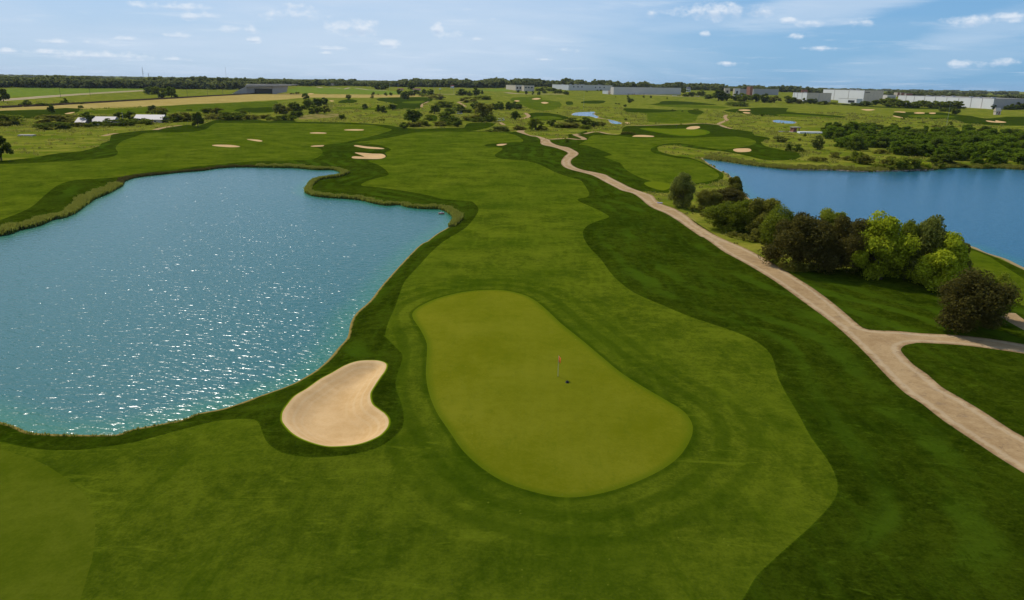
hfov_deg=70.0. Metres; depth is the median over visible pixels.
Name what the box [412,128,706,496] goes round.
putting green
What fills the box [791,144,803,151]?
shrub
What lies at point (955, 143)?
thicket tree
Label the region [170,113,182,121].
deciduous tree
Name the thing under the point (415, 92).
deciduous tree
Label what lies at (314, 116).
bare ground
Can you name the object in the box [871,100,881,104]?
deciduous tree
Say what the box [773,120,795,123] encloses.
pond
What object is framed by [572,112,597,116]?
pond
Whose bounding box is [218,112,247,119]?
shrub
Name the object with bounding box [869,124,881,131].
thicket tree
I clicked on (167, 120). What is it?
shrub
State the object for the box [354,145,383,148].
sand bunker
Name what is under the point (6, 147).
deciduous tree
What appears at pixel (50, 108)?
deciduous tree
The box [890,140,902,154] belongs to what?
thicket tree
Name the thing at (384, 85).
deciduous tree
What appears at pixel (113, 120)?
shrub
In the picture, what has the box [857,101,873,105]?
shrub
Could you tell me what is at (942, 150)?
thicket tree
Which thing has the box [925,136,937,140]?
thicket tree
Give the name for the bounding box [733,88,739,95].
warehouse
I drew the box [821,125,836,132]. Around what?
thicket tree
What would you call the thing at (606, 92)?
warehouse
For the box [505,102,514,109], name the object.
deciduous tree
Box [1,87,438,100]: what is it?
field
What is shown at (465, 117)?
shrub
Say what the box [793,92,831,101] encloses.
warehouse
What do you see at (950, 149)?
thicket tree
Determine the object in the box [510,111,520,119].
deciduous tree
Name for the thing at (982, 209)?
lake
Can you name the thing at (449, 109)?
shrub
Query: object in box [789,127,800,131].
brick shelter
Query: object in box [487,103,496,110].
deciduous tree
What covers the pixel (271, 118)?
shrub
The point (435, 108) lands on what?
deciduous tree
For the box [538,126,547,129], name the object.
shrub
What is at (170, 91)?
deciduous tree
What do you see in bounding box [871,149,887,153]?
shrub
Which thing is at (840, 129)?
thicket tree
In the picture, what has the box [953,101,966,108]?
deciduous tree
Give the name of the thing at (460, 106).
deciduous tree
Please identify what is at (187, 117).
shrub
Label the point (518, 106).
deciduous tree
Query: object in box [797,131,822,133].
concrete slab
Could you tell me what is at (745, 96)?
deciduous tree
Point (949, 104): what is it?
deciduous tree
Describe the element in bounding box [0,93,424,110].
dry field
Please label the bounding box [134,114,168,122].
barn
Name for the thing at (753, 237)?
shrub
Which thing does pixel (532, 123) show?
deciduous tree
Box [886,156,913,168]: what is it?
shrub
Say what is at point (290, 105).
deciduous tree
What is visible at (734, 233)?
shrub
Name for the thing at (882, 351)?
cart path
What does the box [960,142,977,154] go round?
thicket tree
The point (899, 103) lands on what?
deciduous tree
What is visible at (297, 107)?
deciduous tree
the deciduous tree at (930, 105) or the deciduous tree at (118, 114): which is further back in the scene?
the deciduous tree at (930, 105)
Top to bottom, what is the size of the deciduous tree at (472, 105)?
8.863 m
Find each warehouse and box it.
[552,84,611,90]
[602,90,610,93]
[610,87,680,94]
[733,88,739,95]
[752,89,778,94]
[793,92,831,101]
[823,89,883,102]
[838,98,862,103]
[883,95,895,98]
[898,95,1023,108]
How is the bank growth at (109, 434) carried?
on the rough grass at (926, 505)
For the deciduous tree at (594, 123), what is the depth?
487.37 m
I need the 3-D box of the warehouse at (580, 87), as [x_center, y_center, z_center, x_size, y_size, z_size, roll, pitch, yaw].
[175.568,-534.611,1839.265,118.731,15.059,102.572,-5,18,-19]
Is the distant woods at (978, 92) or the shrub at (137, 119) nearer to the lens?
the shrub at (137, 119)
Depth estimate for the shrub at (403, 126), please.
455.02 m
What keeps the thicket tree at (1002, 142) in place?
on the prairie ground at (576, 97)
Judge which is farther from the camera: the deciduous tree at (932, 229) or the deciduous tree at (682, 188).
the deciduous tree at (682, 188)
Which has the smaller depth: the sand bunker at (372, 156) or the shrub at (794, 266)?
the shrub at (794, 266)
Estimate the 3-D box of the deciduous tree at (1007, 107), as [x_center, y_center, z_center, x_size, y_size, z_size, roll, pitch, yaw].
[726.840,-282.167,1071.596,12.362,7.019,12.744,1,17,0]
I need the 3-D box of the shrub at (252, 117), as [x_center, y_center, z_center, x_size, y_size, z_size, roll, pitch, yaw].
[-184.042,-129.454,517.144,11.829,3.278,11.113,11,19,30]
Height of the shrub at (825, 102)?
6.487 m
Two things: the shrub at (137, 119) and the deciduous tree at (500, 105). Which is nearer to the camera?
the shrub at (137, 119)
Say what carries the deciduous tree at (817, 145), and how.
on the prairie ground at (576, 97)
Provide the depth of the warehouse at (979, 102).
1134.29 m
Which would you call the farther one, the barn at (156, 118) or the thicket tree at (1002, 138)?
the barn at (156, 118)
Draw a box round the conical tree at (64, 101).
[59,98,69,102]
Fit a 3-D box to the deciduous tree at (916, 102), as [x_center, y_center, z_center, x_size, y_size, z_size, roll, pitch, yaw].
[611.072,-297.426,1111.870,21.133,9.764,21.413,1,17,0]
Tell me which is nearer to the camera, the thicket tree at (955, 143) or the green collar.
the thicket tree at (955, 143)
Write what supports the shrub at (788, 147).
on the prairie ground at (576, 97)
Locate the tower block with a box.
[746,86,752,95]
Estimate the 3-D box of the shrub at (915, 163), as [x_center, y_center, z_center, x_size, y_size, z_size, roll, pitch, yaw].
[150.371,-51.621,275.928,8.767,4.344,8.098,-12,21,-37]
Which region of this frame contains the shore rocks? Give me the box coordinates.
[787,169,933,171]
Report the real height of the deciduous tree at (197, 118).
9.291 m
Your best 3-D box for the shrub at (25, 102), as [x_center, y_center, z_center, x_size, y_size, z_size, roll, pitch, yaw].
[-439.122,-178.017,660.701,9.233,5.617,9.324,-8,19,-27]
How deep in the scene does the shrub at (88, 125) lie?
426.42 m
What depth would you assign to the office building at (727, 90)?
1575.49 m
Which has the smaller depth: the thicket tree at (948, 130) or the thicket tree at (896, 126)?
the thicket tree at (948, 130)
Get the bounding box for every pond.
[0,167,451,434]
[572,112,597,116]
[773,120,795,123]
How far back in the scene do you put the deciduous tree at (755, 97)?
1267.38 m
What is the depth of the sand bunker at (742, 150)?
333.78 m
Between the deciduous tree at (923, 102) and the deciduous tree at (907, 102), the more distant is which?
the deciduous tree at (923, 102)
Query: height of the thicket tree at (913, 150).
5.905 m
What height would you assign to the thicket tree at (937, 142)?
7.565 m
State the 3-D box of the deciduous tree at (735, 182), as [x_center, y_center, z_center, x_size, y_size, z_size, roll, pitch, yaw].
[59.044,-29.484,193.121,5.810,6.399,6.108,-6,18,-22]
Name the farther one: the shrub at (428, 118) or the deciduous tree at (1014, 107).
the deciduous tree at (1014, 107)
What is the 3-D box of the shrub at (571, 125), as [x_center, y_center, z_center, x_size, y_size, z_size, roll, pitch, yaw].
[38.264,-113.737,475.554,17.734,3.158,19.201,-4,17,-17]
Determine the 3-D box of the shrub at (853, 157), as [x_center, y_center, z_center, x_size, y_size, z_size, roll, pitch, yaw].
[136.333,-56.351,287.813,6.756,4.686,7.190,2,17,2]
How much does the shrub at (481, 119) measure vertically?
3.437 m
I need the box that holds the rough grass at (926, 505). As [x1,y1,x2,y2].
[0,97,1023,599]
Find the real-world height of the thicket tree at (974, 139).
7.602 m
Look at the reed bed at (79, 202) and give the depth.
160.70 m
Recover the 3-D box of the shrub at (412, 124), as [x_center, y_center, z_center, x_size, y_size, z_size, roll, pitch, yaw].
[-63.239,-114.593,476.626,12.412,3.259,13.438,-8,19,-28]
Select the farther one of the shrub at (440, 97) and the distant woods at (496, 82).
the distant woods at (496, 82)
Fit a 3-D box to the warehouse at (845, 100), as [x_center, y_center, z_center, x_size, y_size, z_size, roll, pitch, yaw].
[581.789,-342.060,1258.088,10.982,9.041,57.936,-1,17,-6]
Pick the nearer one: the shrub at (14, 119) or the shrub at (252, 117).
the shrub at (14, 119)
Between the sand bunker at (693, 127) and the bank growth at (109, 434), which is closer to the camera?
the bank growth at (109, 434)
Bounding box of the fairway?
[0,96,1023,599]
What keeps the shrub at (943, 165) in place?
on the prairie ground at (576, 97)
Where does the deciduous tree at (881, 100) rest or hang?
on the prairie ground at (576, 97)
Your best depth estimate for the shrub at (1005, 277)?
96.19 m
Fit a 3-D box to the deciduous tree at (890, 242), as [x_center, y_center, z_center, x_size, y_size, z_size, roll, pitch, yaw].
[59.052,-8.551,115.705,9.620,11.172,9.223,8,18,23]
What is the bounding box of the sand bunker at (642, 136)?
[632,135,653,136]
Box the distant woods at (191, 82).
[0,75,284,88]
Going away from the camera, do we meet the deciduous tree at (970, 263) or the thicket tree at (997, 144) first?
the deciduous tree at (970, 263)
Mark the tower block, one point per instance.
(749, 91)
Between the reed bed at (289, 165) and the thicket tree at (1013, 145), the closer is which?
the reed bed at (289, 165)
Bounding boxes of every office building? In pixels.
[506,85,521,89]
[522,85,533,90]
[724,88,729,93]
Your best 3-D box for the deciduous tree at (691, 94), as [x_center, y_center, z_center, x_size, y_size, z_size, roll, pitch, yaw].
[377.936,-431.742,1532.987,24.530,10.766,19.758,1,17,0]
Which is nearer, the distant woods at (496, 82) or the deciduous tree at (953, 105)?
the deciduous tree at (953, 105)
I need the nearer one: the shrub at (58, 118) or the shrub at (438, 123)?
the shrub at (58, 118)
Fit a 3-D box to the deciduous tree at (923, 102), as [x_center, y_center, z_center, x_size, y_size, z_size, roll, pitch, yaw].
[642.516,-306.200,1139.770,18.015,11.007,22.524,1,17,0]
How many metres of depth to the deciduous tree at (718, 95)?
1279.09 m
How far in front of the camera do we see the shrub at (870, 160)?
282.90 m
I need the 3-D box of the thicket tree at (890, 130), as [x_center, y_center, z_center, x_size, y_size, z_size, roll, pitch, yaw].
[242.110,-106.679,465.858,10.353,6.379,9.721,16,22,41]
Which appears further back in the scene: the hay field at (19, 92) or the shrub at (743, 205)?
the hay field at (19, 92)
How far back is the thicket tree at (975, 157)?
291.35 m
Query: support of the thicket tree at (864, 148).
on the prairie ground at (576, 97)
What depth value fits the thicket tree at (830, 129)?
452.03 m
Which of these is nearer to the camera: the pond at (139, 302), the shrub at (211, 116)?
the pond at (139, 302)
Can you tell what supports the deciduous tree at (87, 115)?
on the prairie ground at (576, 97)
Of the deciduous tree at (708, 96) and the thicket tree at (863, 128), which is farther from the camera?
the deciduous tree at (708, 96)
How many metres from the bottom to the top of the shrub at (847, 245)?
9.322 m
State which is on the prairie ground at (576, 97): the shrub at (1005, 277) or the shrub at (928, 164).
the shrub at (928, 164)
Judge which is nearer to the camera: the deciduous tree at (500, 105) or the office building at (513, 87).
the deciduous tree at (500, 105)
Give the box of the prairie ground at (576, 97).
[0,75,1023,271]
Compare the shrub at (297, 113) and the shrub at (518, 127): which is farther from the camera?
the shrub at (297, 113)
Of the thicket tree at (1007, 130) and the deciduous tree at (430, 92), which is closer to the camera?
the thicket tree at (1007, 130)
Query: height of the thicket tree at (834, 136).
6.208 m
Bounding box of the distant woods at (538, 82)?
[514,77,778,90]
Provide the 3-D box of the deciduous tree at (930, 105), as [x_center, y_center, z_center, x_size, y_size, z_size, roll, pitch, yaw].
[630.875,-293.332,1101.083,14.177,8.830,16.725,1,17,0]
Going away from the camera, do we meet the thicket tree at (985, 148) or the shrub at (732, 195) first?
the shrub at (732, 195)
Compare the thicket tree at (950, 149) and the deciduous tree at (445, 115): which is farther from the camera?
the deciduous tree at (445, 115)
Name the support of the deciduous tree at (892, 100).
on the prairie ground at (576, 97)
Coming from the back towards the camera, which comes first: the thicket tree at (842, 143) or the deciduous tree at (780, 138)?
the deciduous tree at (780, 138)
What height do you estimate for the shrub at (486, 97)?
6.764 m
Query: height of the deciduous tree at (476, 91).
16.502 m
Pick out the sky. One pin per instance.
(962, 45)
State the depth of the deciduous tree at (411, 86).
1666.80 m
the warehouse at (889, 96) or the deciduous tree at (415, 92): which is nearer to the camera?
the deciduous tree at (415, 92)
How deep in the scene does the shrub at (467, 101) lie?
1031.61 m
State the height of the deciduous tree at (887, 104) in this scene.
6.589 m
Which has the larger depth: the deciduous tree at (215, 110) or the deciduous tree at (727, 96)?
the deciduous tree at (727, 96)
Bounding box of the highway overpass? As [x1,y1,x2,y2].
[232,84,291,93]
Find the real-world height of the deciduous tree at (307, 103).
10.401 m
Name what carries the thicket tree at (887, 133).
on the prairie ground at (576, 97)
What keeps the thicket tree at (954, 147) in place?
on the prairie ground at (576, 97)
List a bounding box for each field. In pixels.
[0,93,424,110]
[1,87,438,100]
[6,87,509,96]
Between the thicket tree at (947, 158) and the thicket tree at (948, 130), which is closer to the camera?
the thicket tree at (947, 158)
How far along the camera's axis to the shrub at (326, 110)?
627.38 m
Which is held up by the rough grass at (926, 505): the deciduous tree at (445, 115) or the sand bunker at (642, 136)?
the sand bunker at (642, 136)
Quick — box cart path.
[102,101,1023,472]
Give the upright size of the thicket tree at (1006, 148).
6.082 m
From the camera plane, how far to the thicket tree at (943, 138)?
363.62 m
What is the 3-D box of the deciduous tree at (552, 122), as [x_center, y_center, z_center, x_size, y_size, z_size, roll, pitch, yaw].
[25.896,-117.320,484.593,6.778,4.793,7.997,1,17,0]
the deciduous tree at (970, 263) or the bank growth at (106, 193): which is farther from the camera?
the bank growth at (106, 193)
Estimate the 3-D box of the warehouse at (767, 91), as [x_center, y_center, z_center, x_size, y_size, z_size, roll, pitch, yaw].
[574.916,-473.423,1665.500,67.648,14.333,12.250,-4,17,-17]
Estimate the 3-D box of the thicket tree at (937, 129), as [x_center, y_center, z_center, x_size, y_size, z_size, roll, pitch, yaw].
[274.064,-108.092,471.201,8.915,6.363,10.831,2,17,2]
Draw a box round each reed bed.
[0,181,122,235]
[256,163,349,172]
[303,171,463,226]
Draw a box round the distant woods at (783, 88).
[775,85,1023,98]
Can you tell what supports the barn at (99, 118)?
on the prairie ground at (576, 97)
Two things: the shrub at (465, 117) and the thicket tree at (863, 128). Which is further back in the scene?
the shrub at (465, 117)
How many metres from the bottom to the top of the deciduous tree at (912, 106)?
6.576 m
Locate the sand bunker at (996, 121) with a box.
[986,120,1004,122]
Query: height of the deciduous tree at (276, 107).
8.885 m
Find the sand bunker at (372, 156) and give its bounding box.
[352,152,385,158]
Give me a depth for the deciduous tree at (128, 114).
488.31 m
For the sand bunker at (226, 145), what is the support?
on the fairway
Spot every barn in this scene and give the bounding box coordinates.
[75,117,91,122]
[91,116,119,124]
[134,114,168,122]
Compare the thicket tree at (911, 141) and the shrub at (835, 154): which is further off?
the thicket tree at (911, 141)
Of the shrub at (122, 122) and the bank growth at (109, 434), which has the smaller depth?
the bank growth at (109, 434)
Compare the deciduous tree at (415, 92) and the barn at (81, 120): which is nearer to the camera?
the barn at (81, 120)
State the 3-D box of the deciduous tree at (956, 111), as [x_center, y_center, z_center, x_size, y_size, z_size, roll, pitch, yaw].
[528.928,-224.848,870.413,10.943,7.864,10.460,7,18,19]
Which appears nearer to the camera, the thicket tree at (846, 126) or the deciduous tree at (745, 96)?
the thicket tree at (846, 126)
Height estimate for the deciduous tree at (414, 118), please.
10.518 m
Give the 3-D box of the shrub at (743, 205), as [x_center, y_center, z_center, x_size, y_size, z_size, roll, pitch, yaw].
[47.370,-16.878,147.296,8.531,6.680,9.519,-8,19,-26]
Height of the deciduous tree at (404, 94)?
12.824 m
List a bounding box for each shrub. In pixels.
[0,114,25,124]
[0,120,12,125]
[21,100,31,104]
[30,114,78,123]
[31,122,71,129]
[73,122,87,126]
[83,123,93,126]
[90,121,102,126]
[98,119,127,124]
[116,119,137,125]
[132,118,146,123]
[137,119,154,124]
[149,107,168,114]
[160,116,178,121]
[177,112,191,120]
[202,114,221,118]
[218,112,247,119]
[244,115,259,118]
[265,116,280,120]
[281,115,296,119]
[288,111,303,116]
[322,105,330,112]
[399,122,407,127]
[406,122,425,126]
[417,120,431,125]
[423,115,433,120]
[428,94,445,99]
[432,121,446,125]
[434,101,457,106]
[444,108,457,113]
[445,117,461,126]
[458,108,473,112]
[459,97,478,102]
[462,116,476,119]
[467,117,488,121]
[473,95,491,99]
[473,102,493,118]
[484,115,496,121]
[492,126,508,130]
[512,126,526,129]
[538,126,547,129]
[554,124,565,127]
[558,123,581,127]
[563,118,578,122]
[580,125,592,128]
[690,205,704,211]
[695,189,722,207]
[701,201,746,233]
[716,188,747,204]
[722,199,759,232]
[726,231,742,237]
[727,102,748,106]
[740,233,758,240]
[758,203,794,245]
[758,211,838,271]
[778,260,802,270]
[785,144,792,150]
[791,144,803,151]
[801,261,822,272]
[809,156,827,160]
[815,214,879,274]
[816,101,829,104]
[829,152,840,157]
[848,151,867,162]
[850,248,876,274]
[856,155,874,163]
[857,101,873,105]
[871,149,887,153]
[872,164,893,168]
[879,156,896,165]
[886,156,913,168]
[905,158,922,168]
[920,162,931,167]
[933,266,1022,335]
[934,160,946,167]
[982,272,1019,316]
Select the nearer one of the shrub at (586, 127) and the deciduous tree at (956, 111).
the shrub at (586, 127)
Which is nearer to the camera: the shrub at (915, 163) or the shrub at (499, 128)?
the shrub at (915, 163)
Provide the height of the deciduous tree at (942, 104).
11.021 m
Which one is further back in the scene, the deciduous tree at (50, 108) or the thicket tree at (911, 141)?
the deciduous tree at (50, 108)
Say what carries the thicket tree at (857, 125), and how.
on the prairie ground at (576, 97)
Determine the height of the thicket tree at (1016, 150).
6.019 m
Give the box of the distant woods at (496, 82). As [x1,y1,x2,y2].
[277,77,522,87]
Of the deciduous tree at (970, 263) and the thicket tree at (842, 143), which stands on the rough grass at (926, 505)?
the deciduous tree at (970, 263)
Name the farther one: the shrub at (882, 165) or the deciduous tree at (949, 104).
the deciduous tree at (949, 104)
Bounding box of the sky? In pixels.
[0,0,1023,117]
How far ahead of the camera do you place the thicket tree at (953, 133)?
439.06 m
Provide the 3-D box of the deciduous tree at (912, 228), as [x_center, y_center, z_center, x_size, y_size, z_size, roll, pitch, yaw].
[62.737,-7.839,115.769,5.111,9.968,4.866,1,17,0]
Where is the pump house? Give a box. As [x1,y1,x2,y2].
[993,108,1001,114]
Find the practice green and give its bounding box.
[0,450,94,599]
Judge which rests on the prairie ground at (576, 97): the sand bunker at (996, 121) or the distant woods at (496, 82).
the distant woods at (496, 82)
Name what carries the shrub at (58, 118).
on the prairie ground at (576, 97)
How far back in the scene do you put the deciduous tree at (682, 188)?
175.08 m
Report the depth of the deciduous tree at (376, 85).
1662.60 m
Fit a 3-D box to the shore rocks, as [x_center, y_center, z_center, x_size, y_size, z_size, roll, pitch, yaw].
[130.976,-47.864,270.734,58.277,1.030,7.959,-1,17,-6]
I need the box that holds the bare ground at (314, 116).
[299,114,338,118]
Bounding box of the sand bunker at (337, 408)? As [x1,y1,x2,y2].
[282,360,388,445]
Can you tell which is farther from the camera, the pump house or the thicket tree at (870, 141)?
the pump house
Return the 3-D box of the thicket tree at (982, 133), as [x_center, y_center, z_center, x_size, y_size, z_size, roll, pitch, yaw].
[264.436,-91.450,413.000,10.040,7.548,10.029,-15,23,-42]
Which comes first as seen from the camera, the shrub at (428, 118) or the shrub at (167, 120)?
the shrub at (167, 120)
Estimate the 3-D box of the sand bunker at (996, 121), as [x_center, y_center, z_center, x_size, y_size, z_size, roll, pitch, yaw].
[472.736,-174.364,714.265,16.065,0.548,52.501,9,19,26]
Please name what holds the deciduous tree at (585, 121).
on the prairie ground at (576, 97)
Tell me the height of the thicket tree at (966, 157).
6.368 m
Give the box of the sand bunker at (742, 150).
[733,148,750,151]
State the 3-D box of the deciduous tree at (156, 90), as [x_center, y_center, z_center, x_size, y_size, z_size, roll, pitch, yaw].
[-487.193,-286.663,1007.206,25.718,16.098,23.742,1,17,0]
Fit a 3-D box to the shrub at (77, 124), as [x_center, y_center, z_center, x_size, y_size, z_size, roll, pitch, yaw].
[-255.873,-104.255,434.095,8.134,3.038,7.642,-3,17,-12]
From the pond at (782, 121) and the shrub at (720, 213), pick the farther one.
the pond at (782, 121)
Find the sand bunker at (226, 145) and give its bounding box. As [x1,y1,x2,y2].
[212,145,239,146]
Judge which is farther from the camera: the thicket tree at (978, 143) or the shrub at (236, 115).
the shrub at (236, 115)
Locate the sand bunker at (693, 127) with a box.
[686,126,699,128]
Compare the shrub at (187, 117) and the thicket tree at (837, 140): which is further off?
the shrub at (187, 117)
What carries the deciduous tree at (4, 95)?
on the prairie ground at (576, 97)
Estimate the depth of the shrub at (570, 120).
552.81 m
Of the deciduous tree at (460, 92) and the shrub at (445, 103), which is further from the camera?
the deciduous tree at (460, 92)
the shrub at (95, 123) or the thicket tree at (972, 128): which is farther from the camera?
the thicket tree at (972, 128)
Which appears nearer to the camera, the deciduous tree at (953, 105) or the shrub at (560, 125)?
the shrub at (560, 125)
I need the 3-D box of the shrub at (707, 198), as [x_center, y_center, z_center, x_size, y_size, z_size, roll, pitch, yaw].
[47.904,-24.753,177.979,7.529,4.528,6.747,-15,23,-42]
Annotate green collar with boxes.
[639,128,709,135]
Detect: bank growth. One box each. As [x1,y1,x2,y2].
[0,186,121,235]
[1,413,198,436]
[116,164,256,184]
[316,195,451,215]
[696,154,1023,171]
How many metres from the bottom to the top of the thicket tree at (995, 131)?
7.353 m
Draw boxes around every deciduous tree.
[0,88,9,101]
[0,135,13,159]
[46,104,54,111]
[78,111,94,122]
[113,112,123,117]
[123,110,135,118]
[143,86,151,93]
[145,105,156,113]
[150,86,165,97]
[164,86,177,96]
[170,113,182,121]
[191,112,203,126]
[200,108,212,113]
[210,107,223,113]
[272,103,285,113]
[280,105,292,113]
[287,102,295,109]
[293,103,306,110]
[302,93,308,98]
[302,99,314,107]
[307,105,323,113]
[311,98,324,105]
[371,83,379,88]
[380,83,388,89]
[387,104,396,109]
[400,91,408,98]
[403,109,422,122]
[407,82,415,88]
[410,90,421,95]
[427,89,433,94]
[429,104,440,113]
[438,110,453,121]
[453,104,464,110]
[456,89,466,95]
[470,101,477,108]
[472,87,480,95]
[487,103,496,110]
[495,101,504,109]
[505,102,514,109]
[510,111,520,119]
[515,103,522,108]
[526,118,543,129]
[546,119,555,125]
[578,117,590,124]
[586,120,598,126]
[667,172,695,207]
[688,92,697,96]
[696,90,705,95]
[704,94,711,98]
[712,89,726,100]
[722,93,734,100]
[725,176,742,192]
[736,93,751,101]
[744,197,781,236]
[750,93,761,101]
[759,93,769,102]
[768,95,781,102]
[773,136,789,141]
[784,95,793,102]
[810,135,825,149]
[813,207,847,243]
[850,210,921,280]
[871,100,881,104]
[879,98,887,104]
[883,103,894,106]
[886,98,900,105]
[888,218,922,279]
[891,100,905,106]
[898,214,947,279]
[900,100,910,107]
[903,231,969,291]
[906,103,918,107]
[910,101,921,107]
[919,100,930,106]
[925,102,934,107]
[932,101,948,108]
[944,101,953,108]
[948,101,961,107]
[952,108,960,113]
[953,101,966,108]
[961,240,973,276]
[1003,105,1011,109]
[1010,104,1020,109]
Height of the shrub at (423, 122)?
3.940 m
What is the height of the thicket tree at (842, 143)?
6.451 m
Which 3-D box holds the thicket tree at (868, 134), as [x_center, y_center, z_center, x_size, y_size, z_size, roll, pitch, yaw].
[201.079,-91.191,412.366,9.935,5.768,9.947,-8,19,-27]
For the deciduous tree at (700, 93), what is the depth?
1559.72 m
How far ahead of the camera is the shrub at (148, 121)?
451.60 m
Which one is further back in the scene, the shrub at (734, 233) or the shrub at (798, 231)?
the shrub at (734, 233)
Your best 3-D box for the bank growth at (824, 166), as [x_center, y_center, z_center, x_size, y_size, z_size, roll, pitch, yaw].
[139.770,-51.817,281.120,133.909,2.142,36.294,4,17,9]
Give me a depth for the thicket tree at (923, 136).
392.13 m
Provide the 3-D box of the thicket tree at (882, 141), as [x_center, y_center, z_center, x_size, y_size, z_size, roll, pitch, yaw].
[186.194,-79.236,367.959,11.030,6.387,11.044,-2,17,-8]
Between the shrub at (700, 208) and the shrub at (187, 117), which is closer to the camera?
the shrub at (700, 208)
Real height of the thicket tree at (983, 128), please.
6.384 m
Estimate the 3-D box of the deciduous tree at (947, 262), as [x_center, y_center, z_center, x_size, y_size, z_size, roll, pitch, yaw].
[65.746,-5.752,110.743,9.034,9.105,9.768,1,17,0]
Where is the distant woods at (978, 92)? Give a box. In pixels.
[0,74,1019,94]
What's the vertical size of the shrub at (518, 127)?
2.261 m
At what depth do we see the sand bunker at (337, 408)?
67.89 m
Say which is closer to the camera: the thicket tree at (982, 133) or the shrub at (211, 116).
the thicket tree at (982, 133)
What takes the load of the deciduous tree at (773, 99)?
on the prairie ground at (576, 97)
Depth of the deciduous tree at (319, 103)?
775.47 m
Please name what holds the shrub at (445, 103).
on the prairie ground at (576, 97)
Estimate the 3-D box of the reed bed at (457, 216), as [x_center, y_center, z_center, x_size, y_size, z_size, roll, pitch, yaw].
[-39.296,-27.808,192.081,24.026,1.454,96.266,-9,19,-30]
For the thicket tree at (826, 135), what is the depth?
432.01 m
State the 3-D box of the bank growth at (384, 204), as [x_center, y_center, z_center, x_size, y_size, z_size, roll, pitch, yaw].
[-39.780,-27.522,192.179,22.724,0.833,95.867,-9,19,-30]
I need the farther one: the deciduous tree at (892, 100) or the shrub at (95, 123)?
the deciduous tree at (892, 100)
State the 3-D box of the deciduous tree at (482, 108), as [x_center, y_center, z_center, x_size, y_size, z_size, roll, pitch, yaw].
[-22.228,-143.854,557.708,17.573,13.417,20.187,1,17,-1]
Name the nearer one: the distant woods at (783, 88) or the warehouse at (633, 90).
the warehouse at (633, 90)
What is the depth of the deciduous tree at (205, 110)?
570.34 m
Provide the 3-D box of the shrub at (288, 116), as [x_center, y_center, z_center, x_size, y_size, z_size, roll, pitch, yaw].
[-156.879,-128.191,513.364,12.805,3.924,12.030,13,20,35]
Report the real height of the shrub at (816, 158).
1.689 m
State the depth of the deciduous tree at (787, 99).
1222.56 m
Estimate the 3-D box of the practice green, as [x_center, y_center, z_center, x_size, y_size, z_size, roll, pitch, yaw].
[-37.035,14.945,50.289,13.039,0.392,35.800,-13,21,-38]
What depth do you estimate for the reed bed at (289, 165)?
249.73 m
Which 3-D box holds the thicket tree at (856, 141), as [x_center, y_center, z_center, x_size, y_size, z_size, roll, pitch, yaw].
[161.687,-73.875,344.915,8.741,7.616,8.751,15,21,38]
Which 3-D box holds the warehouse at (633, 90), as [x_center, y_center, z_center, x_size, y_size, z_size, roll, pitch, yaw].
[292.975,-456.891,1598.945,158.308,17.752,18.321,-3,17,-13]
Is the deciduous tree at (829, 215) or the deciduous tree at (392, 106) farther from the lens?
the deciduous tree at (392, 106)
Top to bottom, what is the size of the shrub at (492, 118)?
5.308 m
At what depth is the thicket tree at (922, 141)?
359.82 m
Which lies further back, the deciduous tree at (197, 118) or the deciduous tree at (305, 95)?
the deciduous tree at (305, 95)
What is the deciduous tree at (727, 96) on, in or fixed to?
on the prairie ground at (576, 97)
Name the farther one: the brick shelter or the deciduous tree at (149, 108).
the deciduous tree at (149, 108)
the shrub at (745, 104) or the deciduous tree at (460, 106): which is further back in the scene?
the shrub at (745, 104)
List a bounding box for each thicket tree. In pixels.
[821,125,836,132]
[821,128,835,135]
[823,130,837,138]
[831,132,847,141]
[833,137,850,147]
[835,127,848,136]
[839,136,852,148]
[842,124,850,130]
[844,135,863,150]
[852,142,868,149]
[854,121,861,129]
[856,126,867,132]
[862,133,875,141]
[863,129,873,133]
[864,136,876,147]
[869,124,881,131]
[873,136,891,147]
[877,131,895,137]
[885,128,898,132]
[890,125,901,129]
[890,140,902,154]
[898,143,924,155]
[903,138,916,144]
[915,139,928,143]
[917,143,935,156]
[918,134,927,138]
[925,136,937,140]
[926,153,957,163]
[928,136,949,142]
[930,127,941,131]
[930,138,946,147]
[933,147,958,159]
[934,146,955,158]
[941,128,956,134]
[942,140,960,146]
[947,131,958,135]
[947,145,957,149]
[956,146,974,160]
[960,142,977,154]
[962,124,975,129]
[965,135,983,143]
[970,152,988,163]
[974,141,995,147]
[975,143,997,157]
[976,126,989,130]
[978,131,988,135]
[982,150,1007,164]
[988,129,999,134]
[988,141,1001,147]
[993,139,1004,145]
[995,135,1008,142]
[996,146,1014,157]
[1000,128,1013,133]
[1003,148,1023,160]
[1005,135,1017,142]
[1008,142,1020,148]
[1011,151,1023,164]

